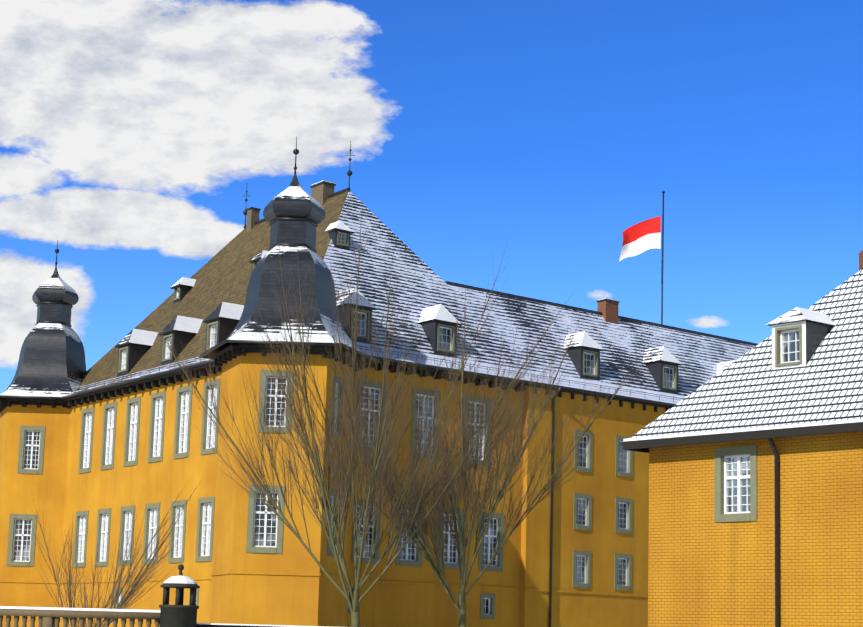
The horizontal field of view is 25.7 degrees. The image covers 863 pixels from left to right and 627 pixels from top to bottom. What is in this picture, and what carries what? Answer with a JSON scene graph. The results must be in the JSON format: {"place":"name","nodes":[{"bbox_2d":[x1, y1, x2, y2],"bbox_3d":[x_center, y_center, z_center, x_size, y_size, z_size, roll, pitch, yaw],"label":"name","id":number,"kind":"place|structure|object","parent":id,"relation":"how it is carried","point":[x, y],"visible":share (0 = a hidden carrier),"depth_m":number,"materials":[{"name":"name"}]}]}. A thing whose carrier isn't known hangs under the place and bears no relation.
{"place":"outdoors","nodes":[
{"label":"outdoors","id":0,"kind":"place"},
{"bbox_2d":[0,352,665,626],"bbox_3d":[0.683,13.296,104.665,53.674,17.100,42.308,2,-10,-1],"label":"castle walls","id":1,"kind":"structure","parent":0,"point":[292,584],"depth_m":97.86,"materials":[{"name":"yellow paint"}]},
{"bbox_2d":[0,173,375,398],"bbox_3d":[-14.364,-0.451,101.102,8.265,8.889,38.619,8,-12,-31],"label":"turret roofs","id":2,"kind":"structure","parent":1,"relation":"on","point":[51,362],"depth_m":87.97,"materials":[{"name":"metal"}]},
{"bbox_2d":[55,136,664,323],"bbox_3d":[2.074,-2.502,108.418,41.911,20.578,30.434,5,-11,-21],"label":"finials","id":3,"kind":"object","parent":2,"relation":"on","point":[296,152],"visible":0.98,"depth_m":129.88,"materials":[{"name":"grey metal"}]},
{"bbox_2d":[619,216,660,261],"bbox_3d":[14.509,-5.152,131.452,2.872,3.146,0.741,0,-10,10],"label":"flag","id":4,"kind":"object","parent":3,"relation":"attached to","point":[643,244],"depth_m":131.37,"materials":[{"name":"red fabric"}]},
{"bbox_2d":[0,217,779,626],"bbox_3d":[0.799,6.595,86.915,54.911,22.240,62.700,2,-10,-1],"label":"gutters and downspouts","id":5,"kind":"object","parent":1,"relation":"attached to","point":[772,445],"visible":0.5,"depth_m":96.08,"materials":[{"name":"black metal"}]},
{"bbox_2d":[73,191,754,403],"bbox_3d":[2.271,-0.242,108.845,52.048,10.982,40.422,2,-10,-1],"label":"roof","id":6,"kind":"structure","parent":1,"relation":"on","point":[223,275],"depth_m":103.79,"materials":[{"name":"grey tile"}]},
{"bbox_2d":[246,183,333,231],"bbox_3d":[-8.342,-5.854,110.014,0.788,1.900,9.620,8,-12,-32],"label":"chimneys","id":7,"kind":"object","parent":6,"relation":"on","point":[320,193],"visible":0.5,"depth_m":106.52,"materials":[{"name":"brick"}]},
{"bbox_2d":[0,228,862,452],"bbox_3d":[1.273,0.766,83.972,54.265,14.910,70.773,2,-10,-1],"label":"eaves","id":8,"kind":"object","parent":1,"relation":"attached to","point":[225,355],"visible":0.48,"depth_m":93.15,"materials":[{"name":"black wood"}]},
{"bbox_2d":[0,0,862,393],"label":"sky","id":9,"kind":"structure","parent":0,"point":[134,134],"materials":[{"name":"blue"}]},
{"bbox_2d":[0,180,862,626],"bbox_3d":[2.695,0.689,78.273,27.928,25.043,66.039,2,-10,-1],"label":"snow caps","id":10,"kind":"object","parent":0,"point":[180,580],"visible":0.73,"depth_m":44.97,"materials":[{"name":"white snow"}]},
{"label":"ground","id":11,"kind":"structure","parent":0,"visible":0},
{"bbox_2d":[0,609,159,626],"bbox_3d":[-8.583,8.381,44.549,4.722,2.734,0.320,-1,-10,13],"label":"balustrade","id":12,"kind":"object","parent":11,"relation":"on","point":[48,618],"visible":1,"depth_m":44.63,"materials":[{"name":"stone"}]},
{"bbox_2d":[26,480,201,626],"bbox_3d":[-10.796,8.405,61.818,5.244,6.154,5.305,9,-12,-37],"label":"shrub stems","id":13,"kind":"object","parent":11,"relation":"on","point":[124,597],"visible":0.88,"depth_m":61.62,"materials":[{"name":"brown plant"}]},
{"bbox_2d":[159,564,199,626],"bbox_3d":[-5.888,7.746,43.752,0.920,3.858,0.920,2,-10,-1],"label":"stone lantern","id":14,"kind":"object","parent":11,"relation":"on","point":[178,614],"visible":0.83,"depth_m":43.60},
{"bbox_2d":[196,624,275,626],"bbox_3d":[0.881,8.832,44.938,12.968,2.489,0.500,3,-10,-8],"label":"snow","id":15,"kind":"structure","parent":11,"relation":"on","point":[200,625],"depth_m":44.14,"materials":[{"name":"white snow"}]},
{"bbox_2d":[148,198,572,626],"bbox_3d":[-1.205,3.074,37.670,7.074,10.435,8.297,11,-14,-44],"label":"tree","id":16,"kind":"object","parent":11,"relation":"on","point":[354,601],"visible":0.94,"depth_m":36.35,"materials":[{"name":"brown plant"}]},
{"bbox_2d":[7,231,801,618],"bbox_3d":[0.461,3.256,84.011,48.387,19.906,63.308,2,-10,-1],"label":"window surrounds","id":17,"kind":"object","parent":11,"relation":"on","point":[719,483],"visible":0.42,"depth_m":97.30,"materials":[{"name":"grey stone"}]},
{"bbox_2d":[12,232,805,614],"bbox_3d":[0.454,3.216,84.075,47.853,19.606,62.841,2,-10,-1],"label":"window frames","id":18,"kind":"structure","parent":17,"relation":"in","point":[488,536],"depth_m":96.69,"materials":[{"name":"white wood"}]},
{"bbox_2d":[13,233,798,612],"bbox_3d":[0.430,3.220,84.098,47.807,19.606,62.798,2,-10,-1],"label":"window panes","id":19,"kind":"structure","parent":18,"relation":"in","point":[791,349],"depth_m":96.18,"materials":[{"name":"grey glass"}]},
{"bbox_2d":[117,181,831,393],"bbox_3d":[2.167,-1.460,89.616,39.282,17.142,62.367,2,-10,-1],"label":"dormer cheeks","id":20,"kind":"object","parent":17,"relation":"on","point":[816,333],"visible":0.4,"depth_m":103.63,"materials":[{"name":"grey metal"}]},
{"bbox_2d":[116,221,834,373],"bbox_3d":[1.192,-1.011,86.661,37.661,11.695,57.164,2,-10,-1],"label":"dormer roofs","id":21,"kind":"structure","parent":17,"relation":"on","point":[235,311],"depth_m":102.24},
{"bbox_2d":[597,250,862,323],"bbox_3d":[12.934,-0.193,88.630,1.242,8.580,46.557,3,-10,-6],"label":"chimneys","id":22,"kind":"object","parent":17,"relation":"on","point":[608,309],"visible":0.53,"depth_m":110.94,"materials":[{"name":"brown brick"}]},
{"bbox_2d":[630,269,862,437],"bbox_3d":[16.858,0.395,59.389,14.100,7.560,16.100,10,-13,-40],"label":"pavilion roof","id":23,"kind":"structure","parent":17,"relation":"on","point":[751,388],"depth_m":57.85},
{"bbox_2d":[329,284,637,626],"bbox_3d":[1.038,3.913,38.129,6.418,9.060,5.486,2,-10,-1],"label":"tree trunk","id":24,"kind":"object","parent":11,"relation":"on","point":[464,575],"visible":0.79,"depth_m":37.98,"materials":[{"name":"brown plant"}]},
{"bbox_2d":[648,431,862,626],"bbox_3d":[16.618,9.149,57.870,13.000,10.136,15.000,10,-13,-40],"label":"pavilion walls","id":25,"kind":"structure","parent":11,"relation":"on","point":[705,569],"depth_m":56.16,"materials":[{"name":"yellow brick"}]}
]}

